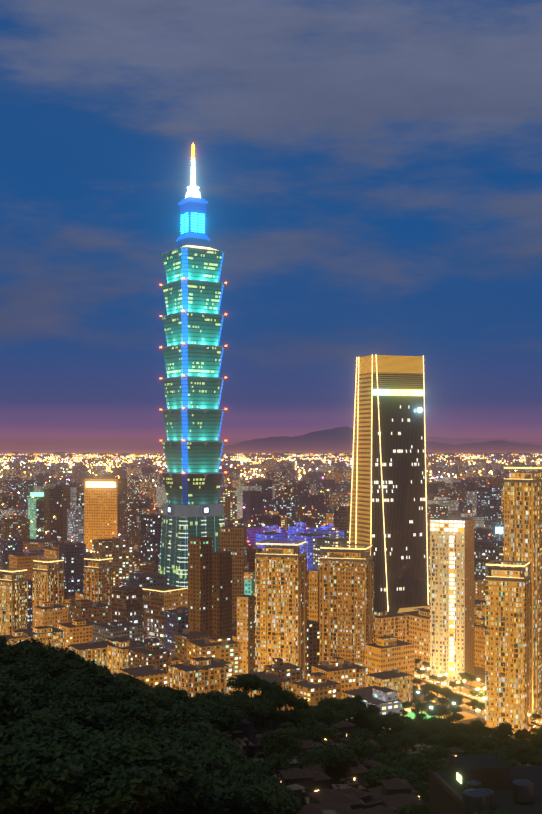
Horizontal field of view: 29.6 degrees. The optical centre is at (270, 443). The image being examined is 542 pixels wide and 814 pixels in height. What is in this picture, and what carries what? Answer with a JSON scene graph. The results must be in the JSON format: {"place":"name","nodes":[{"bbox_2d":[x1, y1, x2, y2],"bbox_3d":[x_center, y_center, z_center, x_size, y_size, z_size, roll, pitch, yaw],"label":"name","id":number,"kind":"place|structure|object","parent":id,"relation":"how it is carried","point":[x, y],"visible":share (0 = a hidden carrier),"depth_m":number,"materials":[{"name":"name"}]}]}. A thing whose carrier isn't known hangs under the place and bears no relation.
{"place":"outdoors","nodes":[
{"label":"outdoors","id":0,"kind":"place"},
{"bbox_2d":[0,436,541,450],"bbox_3d":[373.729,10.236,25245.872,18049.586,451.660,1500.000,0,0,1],"label":"mountain","id":1,"kind":"structure","parent":0,"point":[159,446],"depth_m":25662.53,"materials":[{"name":"purple"}]},
{"bbox_2d":[0,451,541,456],"bbox_3d":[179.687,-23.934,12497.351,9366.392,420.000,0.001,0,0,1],"label":"ground","id":2,"kind":"structure","parent":0,"point":[136,453],"depth_m":12505.93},
{"bbox_2d":[1,640,540,813],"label":"hill","id":3,"kind":"structure","parent":0,"point":[271,724],"depth_m":440.86,"materials":[{"name":"soil"}]},
{"bbox_2d":[0,646,20,665],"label":"tree","id":4,"kind":"object","parent":3,"relation":"on","point":[8,658],"visible":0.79,"depth_m":280.49,"materials":[{"name":"green plant"}]},
{"bbox_2d":[0,677,25,699],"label":"tree","id":5,"kind":"object","parent":3,"relation":"on","point":[9,684],"visible":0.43,"depth_m":203.07,"materials":[{"name":"green plant"}]},
{"bbox_2d":[0,686,36,729],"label":"tree","id":6,"kind":"object","parent":3,"relation":"on","point":[11,707],"visible":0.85,"depth_m":173.85,"materials":[{"name":"green plant"}]},
{"bbox_2d":[0,723,40,813],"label":"tree","id":7,"kind":"object","parent":3,"relation":"on","point":[11,733],"visible":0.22,"depth_m":154.66,"materials":[{"name":"green plant"}]},
{"bbox_2d":[5,639,35,651],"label":"tree","id":8,"kind":"object","parent":3,"relation":"on","point":[12,647],"visible":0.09,"depth_m":292.46,"materials":[{"name":"green plant"}]},
{"bbox_2d":[7,641,48,661],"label":"tree","id":9,"kind":"object","parent":3,"relation":"on","point":[25,652],"visible":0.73,"depth_m":283.13,"materials":[{"name":"green plant"}]},
{"bbox_2d":[7,710,62,742],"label":"tree","id":10,"kind":"object","parent":3,"relation":"on","point":[31,720],"visible":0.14,"depth_m":168.35,"materials":[{"name":"green plant"}]},
{"bbox_2d":[2,721,68,813],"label":"tree","id":11,"kind":"object","parent":3,"relation":"on","point":[37,730],"visible":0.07,"depth_m":158.01,"materials":[{"name":"green plant"}]},
{"bbox_2d":[19,677,54,699],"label":"tree","id":12,"kind":"object","parent":3,"relation":"on","point":[40,686],"visible":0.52,"depth_m":241.76,"materials":[{"name":"green plant"}]},
{"bbox_2d":[0,737,88,813],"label":"tree","id":13,"kind":"object","parent":3,"relation":"on","point":[28,771],"visible":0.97,"depth_m":123.55,"materials":[{"name":"green plant"}]},
{"bbox_2d":[0,740,99,813],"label":"tree","id":14,"kind":"object","parent":3,"relation":"on","point":[52,754],"visible":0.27,"depth_m":130.02,"materials":[{"name":"green plant"}]},
{"bbox_2d":[39,645,65,666],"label":"tree","id":15,"kind":"object","parent":3,"relation":"on","point":[53,656],"visible":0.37,"depth_m":286.42,"materials":[{"name":"green plant"}]},
{"bbox_2d":[33,709,98,754],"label":"tree","id":16,"kind":"object","parent":3,"relation":"on","point":[72,733],"visible":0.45,"depth_m":168.46,"materials":[{"name":"green plant"}]},
{"bbox_2d":[38,694,94,726],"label":"tree","id":17,"kind":"object","parent":3,"relation":"on","point":[72,711],"visible":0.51,"depth_m":209.02,"materials":[{"name":"green plant"}]},
{"bbox_2d":[57,645,79,661],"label":"tree","id":18,"kind":"object","parent":3,"relation":"on","point":[70,654],"visible":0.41,"depth_m":307.06,"materials":[{"name":"green plant"}]},
{"bbox_2d":[55,699,108,735],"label":"tree","id":19,"kind":"object","parent":3,"relation":"on","point":[98,716],"visible":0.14,"depth_m":218.01,"materials":[{"name":"green plant"}]},
{"bbox_2d":[68,655,96,671],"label":"tree","id":20,"kind":"object","parent":3,"relation":"on","point":[80,660],"visible":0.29,"depth_m":304.51,"materials":[{"name":"green plant"}]},
{"bbox_2d":[60,663,113,686],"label":"tree","id":21,"kind":"object","parent":3,"relation":"on","point":[99,675],"visible":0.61,"depth_m":277.09,"materials":[{"name":"green plant"}]},
{"bbox_2d":[54,774,126,813],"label":"tree","id":22,"kind":"object","parent":3,"relation":"on","point":[91,803],"visible":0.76,"depth_m":123.52,"materials":[{"name":"green plant"}]},
{"bbox_2d":[89,705,125,733],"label":"tree","id":23,"kind":"object","parent":3,"relation":"on","point":[111,717],"visible":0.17,"depth_m":222.21,"materials":[{"name":"green plant"}]},
{"bbox_2d":[99,674,131,699],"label":"tree","id":24,"kind":"object","parent":3,"relation":"on","point":[117,679],"visible":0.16,"depth_m":281.57,"materials":[{"name":"green plant"}]},
{"bbox_2d":[84,729,157,781],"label":"tree","id":25,"kind":"object","parent":3,"relation":"on","point":[99,750],"visible":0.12,"depth_m":137.99,"materials":[{"name":"green plant"}]},
{"bbox_2d":[83,757,162,813],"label":"tree","id":26,"kind":"object","parent":3,"relation":"on","point":[107,779],"visible":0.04,"depth_m":132.91,"materials":[{"name":"green plant"}]},
{"bbox_2d":[101,702,149,726],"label":"tree","id":27,"kind":"object","parent":3,"relation":"on","point":[130,712],"visible":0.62,"depth_m":233.44,"materials":[{"name":"green plant"}]},
{"bbox_2d":[109,678,141,701],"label":"tree","id":28,"kind":"object","parent":3,"relation":"on","point":[129,692],"visible":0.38,"depth_m":275.42,"materials":[{"name":"green plant"}]},
{"bbox_2d":[115,673,138,685],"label":"tree","id":29,"kind":"object","parent":3,"relation":"on","point":[131,679],"visible":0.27,"depth_m":327.91,"materials":[{"name":"green plant"}]},
{"bbox_2d":[106,696,156,728],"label":"tree","id":30,"kind":"object","parent":3,"relation":"on","point":[148,705],"visible":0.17,"depth_m":244.03,"materials":[{"name":"green plant"}]},
{"bbox_2d":[98,763,178,813],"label":"tree","id":31,"kind":"object","parent":3,"relation":"on","point":[135,784],"visible":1,"depth_m":122.54,"materials":[{"name":"green plant"}]},
{"bbox_2d":[87,735,201,793],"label":"tree","id":32,"kind":"object","parent":3,"relation":"on","point":[132,751],"visible":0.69,"depth_m":130.05,"materials":[{"name":"green plant"}]},
{"bbox_2d":[132,684,164,706],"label":"tree","id":33,"kind":"object","parent":3,"relation":"on","point":[155,692],"visible":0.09,"depth_m":313.03,"materials":[{"name":"green plant"}]},
{"bbox_2d":[139,688,158,705],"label":"tree","id":34,"kind":"object","parent":3,"relation":"on","point":[148,692],"visible":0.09,"depth_m":299.18,"materials":[{"name":"green plant"}]},
{"bbox_2d":[154,681,172,691],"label":"tree","id":35,"kind":"object","parent":3,"relation":"on","point":[165,688],"visible":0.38,"depth_m":347.74,"materials":[{"name":"green plant"}]},
{"bbox_2d":[158,687,178,704],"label":"tree","id":36,"kind":"object","parent":3,"relation":"on","point":[166,699],"visible":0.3,"depth_m":323.52,"materials":[{"name":"green plant"}]},
{"bbox_2d":[126,764,217,813],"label":"tree","id":37,"kind":"object","parent":3,"relation":"on","point":[176,799],"visible":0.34,"depth_m":130.27,"materials":[{"name":"green plant"}]},
{"bbox_2d":[165,687,190,703],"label":"tree","id":38,"kind":"object","parent":3,"relation":"on","point":[184,697],"visible":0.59,"depth_m":332.36,"materials":[{"name":"green plant"}]},
{"bbox_2d":[153,768,238,813],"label":"tree","id":39,"kind":"object","parent":3,"relation":"on","point":[219,792],"visible":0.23,"depth_m":135.52,"materials":[{"name":"green plant"}]},
{"bbox_2d":[190,697,217,708],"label":"tree","id":40,"kind":"object","parent":3,"relation":"on","point":[205,705],"visible":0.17,"depth_m":322.86,"materials":[{"name":"green plant"}]},
{"bbox_2d":[191,691,228,706],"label":"tree","id":41,"kind":"object","parent":3,"relation":"on","point":[219,700],"visible":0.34,"depth_m":342.73,"materials":[{"name":"green plant"}]},
{"bbox_2d":[176,750,248,813],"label":"tree","id":42,"kind":"object","parent":3,"relation":"on","point":[214,766],"visible":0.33,"depth_m":142.90,"materials":[{"name":"green plant"}]},
{"bbox_2d":[200,702,242,730],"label":"tree","id":43,"kind":"object","parent":3,"relation":"on","point":[225,716],"visible":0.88,"depth_m":310.60,"materials":[{"name":"green plant"}]},
{"bbox_2d":[209,735,250,766],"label":"tree","id":44,"kind":"object","parent":3,"relation":"on","point":[228,746],"visible":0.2,"depth_m":213.22,"materials":[{"name":"green plant"}]},
{"bbox_2d":[212,785,251,813],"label":"tree","id":45,"kind":"object","parent":3,"relation":"on","point":[237,803],"visible":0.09,"depth_m":149.91,"materials":[{"name":"green plant"}]},
{"bbox_2d":[229,689,250,700],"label":"tree","id":46,"kind":"object","parent":3,"relation":"on","point":[242,694],"visible":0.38,"depth_m":387.91,"materials":[{"name":"green plant"}]},
{"bbox_2d":[217,783,270,813],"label":"tree","id":47,"kind":"object","parent":3,"relation":"on","point":[257,794],"visible":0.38,"depth_m":153.94,"materials":[{"name":"green plant"}]},
{"bbox_2d":[226,672,263,691],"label":"tree","id":48,"kind":"object","parent":3,"relation":"on","point":[243,681],"visible":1,"depth_m":415.77,"materials":[{"name":"green plant"}]},
{"bbox_2d":[248,758,268,775],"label":"tree","id":49,"kind":"object","parent":3,"relation":"on","point":[263,771],"visible":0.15,"depth_m":239.52,"materials":[{"name":"green plant"}]},
{"bbox_2d":[242,780,276,813],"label":"tree","id":50,"kind":"object","parent":3,"relation":"on","point":[266,805],"visible":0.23,"depth_m":157.07,"materials":[{"name":"green plant"}]},
{"bbox_2d":[248,772,280,791],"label":"tree","id":51,"kind":"object","parent":3,"relation":"on","point":[268,785],"visible":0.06,"depth_m":177.24,"materials":[{"name":"green plant"}]},
{"bbox_2d":[258,677,275,694],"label":"tree","id":52,"kind":"object","parent":3,"relation":"on","point":[268,687],"visible":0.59,"depth_m":445.60,"materials":[{"name":"green plant"}]},
{"bbox_2d":[256,782,284,813],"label":"tree","id":53,"kind":"object","parent":3,"relation":"on","point":[277,799],"visible":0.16,"depth_m":165.73,"materials":[{"name":"green plant"}]},
{"bbox_2d":[260,774,284,796],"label":"tree","id":54,"kind":"object","parent":3,"relation":"on","point":[274,780],"visible":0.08,"depth_m":211.74,"materials":[{"name":"green plant"}]},
{"bbox_2d":[256,729,292,766],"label":"tree","id":55,"kind":"object","parent":3,"relation":"on","point":[276,741],"visible":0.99,"depth_m":323.19,"materials":[{"name":"green plant"}]},
{"bbox_2d":[264,710,285,729],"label":"tree","id":56,"kind":"object","parent":3,"relation":"on","point":[274,715],"visible":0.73,"depth_m":435.91,"materials":[{"name":"green plant"}]},
{"bbox_2d":[264,752,291,777],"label":"tree","id":57,"kind":"object","parent":3,"relation":"on","point":[280,761],"visible":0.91,"depth_m":311.48,"materials":[{"name":"green plant"}]},
{"bbox_2d":[274,688,291,722],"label":"tree","id":58,"kind":"object","parent":3,"relation":"on","point":[283,695],"visible":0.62,"depth_m":466.50,"materials":[{"name":"green plant"}]},
{"bbox_2d":[278,711,293,721],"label":"tree","id":59,"kind":"object","parent":3,"relation":"on","point":[288,716],"visible":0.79,"depth_m":459.38,"materials":[{"name":"green plant"}]},
{"bbox_2d":[274,790,299,813],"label":"tree","id":60,"kind":"object","parent":3,"relation":"on","point":[288,807],"visible":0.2,"depth_m":172.06,"materials":[{"name":"green plant"}]},
{"bbox_2d":[278,727,304,739],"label":"tree","id":61,"kind":"object","parent":3,"relation":"on","point":[296,734],"visible":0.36,"depth_m":387.94,"materials":[{"name":"green plant"}]},
{"bbox_2d":[282,737,302,758],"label":"tree","id":62,"kind":"object","parent":3,"relation":"on","point":[293,749],"visible":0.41,"depth_m":365.61,"materials":[{"name":"green plant"}]},
{"bbox_2d":[291,694,309,725],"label":"tree","id":63,"kind":"object","parent":3,"relation":"on","point":[302,703],"visible":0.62,"depth_m":497.28,"materials":[{"name":"green plant"}]},
{"bbox_2d":[294,756,320,768],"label":"tree","id":64,"kind":"object","parent":3,"relation":"on","point":[308,761],"visible":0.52,"depth_m":336.35,"materials":[{"name":"green plant"}]},
{"bbox_2d":[293,749,322,765],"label":"tree","id":65,"kind":"object","parent":3,"relation":"on","point":[310,753],"visible":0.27,"depth_m":357.73,"materials":[{"name":"green plant"}]},
{"bbox_2d":[297,718,324,728],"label":"tree","id":66,"kind":"object","parent":3,"relation":"on","point":[306,722],"visible":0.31,"depth_m":452.23,"materials":[{"name":"green plant"}]},
{"bbox_2d":[303,706,322,719],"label":"tree","id":67,"kind":"object","parent":3,"relation":"on","point":[315,712],"visible":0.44,"depth_m":483.19,"materials":[{"name":"green plant"}]},
{"bbox_2d":[304,722,339,743],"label":"tree","id":68,"kind":"object","parent":3,"relation":"on","point":[317,731],"visible":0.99,"depth_m":412.02,"materials":[{"name":"green plant"}]},
{"bbox_2d":[315,703,330,723],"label":"tree","id":69,"kind":"object","parent":3,"relation":"on","point":[322,708],"visible":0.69,"depth_m":509.93,"materials":[{"name":"green plant"}]},
{"bbox_2d":[314,743,349,788],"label":"tree","id":70,"kind":"object","parent":3,"relation":"on","point":[326,755],"visible":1,"depth_m":320.94,"materials":[{"name":"green plant"}]},
{"bbox_2d":[322,764,351,782],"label":"tree","id":71,"kind":"object","parent":3,"relation":"on","point":[342,773],"visible":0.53,"depth_m":325.02,"materials":[{"name":"green plant"}]},
{"bbox_2d":[328,746,359,783],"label":"tree","id":72,"kind":"object","parent":3,"relation":"on","point":[351,758],"visible":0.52,"depth_m":325.06,"materials":[{"name":"green plant"}]},
{"bbox_2d":[347,693,364,722],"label":"tree","id":73,"kind":"object","parent":3,"relation":"on","point":[358,698],"visible":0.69,"depth_m":553.44,"materials":[{"name":"green plant"}]},
{"bbox_2d":[345,699,367,728],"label":"tree","id":74,"kind":"object","parent":3,"relation":"on","point":[359,708],"visible":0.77,"depth_m":540.40,"materials":[{"name":"green plant"}]},
{"bbox_2d":[338,735,381,763],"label":"tree","id":75,"kind":"object","parent":3,"relation":"on","point":[360,748],"visible":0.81,"depth_m":364.66,"materials":[{"name":"green plant"}]},
{"bbox_2d":[348,730,371,743],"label":"tree","id":76,"kind":"object","parent":3,"relation":"on","point":[365,736],"visible":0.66,"depth_m":456.96,"materials":[{"name":"green plant"}]},
{"bbox_2d":[351,726,374,739],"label":"tree","id":77,"kind":"object","parent":3,"relation":"on","point":[372,733],"visible":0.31,"depth_m":504.95,"materials":[{"name":"green plant"}]},
{"bbox_2d":[365,703,381,714],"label":"tree","id":78,"kind":"object","parent":3,"relation":"on","point":[375,709],"visible":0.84,"depth_m":573.38,"materials":[{"name":"green plant"}]},
{"bbox_2d":[361,767,391,787],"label":"tree","id":79,"kind":"object","parent":3,"relation":"on","point":[374,777],"visible":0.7,"depth_m":323.66,"materials":[{"name":"green plant"}]},
{"bbox_2d":[225,715,536,813],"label":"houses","id":80,"kind":"structure","parent":3,"relation":"on","point":[355,794],"depth_m":299.58,"materials":[{"name":"brown stone"}]},
{"bbox_2d":[370,751,398,763],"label":"tree","id":81,"kind":"object","parent":3,"relation":"on","point":[382,759],"visible":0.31,"depth_m":410.53,"materials":[{"name":"green plant"}]},
{"bbox_2d":[371,760,400,770],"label":"tree","id":82,"kind":"object","parent":3,"relation":"on","point":[392,764],"visible":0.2,"depth_m":348.57,"materials":[{"name":"green plant"}]},
{"bbox_2d":[381,720,400,734],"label":"tree","id":83,"kind":"object","parent":3,"relation":"on","point":[391,725],"visible":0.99,"depth_m":556.47,"materials":[{"name":"green plant"}]},
{"bbox_2d":[384,711,405,733],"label":"tree","id":84,"kind":"object","parent":3,"relation":"on","point":[399,717],"visible":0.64,"depth_m":567.34,"materials":[{"name":"green plant"}]},
{"bbox_2d":[384,749,411,763],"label":"tree","id":85,"kind":"object","parent":3,"relation":"on","point":[391,756],"visible":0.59,"depth_m":396.09,"materials":[{"name":"green plant"}]},
{"bbox_2d":[379,766,421,784],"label":"tree","id":86,"kind":"object","parent":3,"relation":"on","point":[409,776],"visible":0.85,"depth_m":318.81,"materials":[{"name":"green plant"}]},
{"bbox_2d":[395,734,417,751],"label":"tree","id":87,"kind":"object","parent":3,"relation":"on","point":[405,739],"visible":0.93,"depth_m":495.16,"materials":[{"name":"green plant"}]},
{"bbox_2d":[394,798,429,813],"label":"tree","id":88,"kind":"object","parent":3,"relation":"on","point":[415,808],"visible":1,"depth_m":197.24,"materials":[{"name":"green plant"}]},
{"bbox_2d":[398,753,433,780],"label":"tree","id":89,"kind":"object","parent":3,"relation":"on","point":[418,766],"visible":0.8,"depth_m":325.18,"materials":[{"name":"green plant"}]},
{"bbox_2d":[413,781,428,802],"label":"tree","id":90,"kind":"object","parent":3,"relation":"on","point":[421,789],"visible":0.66,"depth_m":306.39,"materials":[{"name":"green plant"}]},
{"bbox_2d":[415,748,438,760],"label":"tree","id":91,"kind":"object","parent":3,"relation":"on","point":[430,754],"visible":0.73,"depth_m":450.77,"materials":[{"name":"green plant"}]},
{"bbox_2d":[421,756,443,781],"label":"tree","id":92,"kind":"object","parent":3,"relation":"on","point":[435,767],"visible":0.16,"depth_m":344.35,"materials":[{"name":"green plant"}]},
{"bbox_2d":[429,745,453,759],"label":"tree","id":93,"kind":"object","parent":3,"relation":"on","point":[443,752],"visible":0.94,"depth_m":475.82,"materials":[{"name":"green plant"}]},
{"bbox_2d":[429,754,541,813],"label":"corner building","id":94,"kind":"structure","parent":3,"relation":"on","point":[471,784],"depth_m":187.05,"materials":[{"name":"grey concrete"}]},
{"bbox_2d":[480,806,515,813],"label":"tree","id":95,"kind":"object","parent":3,"relation":"on","point":[498,811],"visible":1,"depth_m":168.63,"materials":[{"name":"green plant"}]},
{"bbox_2d":[501,754,521,766],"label":"tree","id":96,"kind":"object","parent":3,"relation":"on","point":[513,763],"visible":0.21,"depth_m":385.53,"materials":[{"name":"green plant"}]},
{"bbox_2d":[526,754,541,765],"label":"tree","id":97,"kind":"object","parent":3,"relation":"on","point":[534,761],"visible":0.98,"depth_m":509.69,"materials":[{"name":"green plant"}]},
{"bbox_2d":[0,0,541,448],"label":"sky","id":98,"kind":"structure","parent":0,"point":[368,173],"materials":[{"name":"blue"}]},
{"bbox_2d":[66,651,529,764],"bbox_3d":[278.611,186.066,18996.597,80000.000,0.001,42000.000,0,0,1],"label":"ground","id":99,"kind":"structure","parent":0,"point":[479,672],"depth_m":741.33,"materials":[{"name":"grey"}]},
{"bbox_2d":[158,144,226,587],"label":"skyscraper","id":100,"kind":"structure","parent":99,"relation":"on","point":[193,286],"depth_m":1081.48,"materials":[{"name":"teal glass"}]},
{"bbox_2d":[0,452,541,733],"bbox_3d":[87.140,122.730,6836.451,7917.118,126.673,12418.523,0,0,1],"label":"city building","id":101,"kind":"structure","parent":99,"relation":"on","point":[278,497],"depth_m":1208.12,"materials":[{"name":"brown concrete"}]},
{"bbox_2d":[0,453,541,558],"bbox_3d":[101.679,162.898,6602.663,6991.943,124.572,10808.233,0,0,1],"label":"city lights","id":102,"kind":"object","parent":99,"relation":"on","point":[151,456],"visible":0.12,"depth_m":8565.76},
{"bbox_2d":[349,354,428,612],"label":"skyscraper","id":103,"kind":"structure","parent":99,"relation":"on","point":[388,516],"depth_m":997.08,"materials":[{"name":"black glass"}]},
{"bbox_2d":[426,706,443,716],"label":"tree","id":104,"kind":"object","parent":99,"relation":"on","point":[434,710],"visible":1,"depth_m":676.18,"materials":[{"name":"green plant"}]},
{"bbox_2d":[439,687,452,705],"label":"tree","id":105,"kind":"object","parent":99,"relation":"on","point":[447,691],"visible":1,"depth_m":727.04,"materials":[{"name":"green plant"}]},
{"bbox_2d":[460,722,479,733],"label":"tree","id":106,"kind":"object","parent":99,"relation":"on","point":[467,728],"visible":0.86,"depth_m":630.66,"materials":[{"name":"green plant"}]},
{"bbox_2d":[515,730,532,739],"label":"tree","id":107,"kind":"object","parent":99,"relation":"on","point":[521,735],"visible":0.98,"depth_m":619.94,"materials":[{"name":"green plant"}]},
{"bbox_2d":[222,426,541,451],"bbox_3d":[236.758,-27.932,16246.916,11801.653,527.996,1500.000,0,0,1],"label":"mountain","id":108,"kind":"structure","parent":0,"point":[338,439],"depth_m":16499.56,"materials":[{"name":"purple"}]},
{"bbox_2d":[415,667,541,733],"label":"road","id":109,"kind":"structure","parent":0,"point":[466,694],"depth_m":758.92,"materials":[{"name":"yellow asphalt"}]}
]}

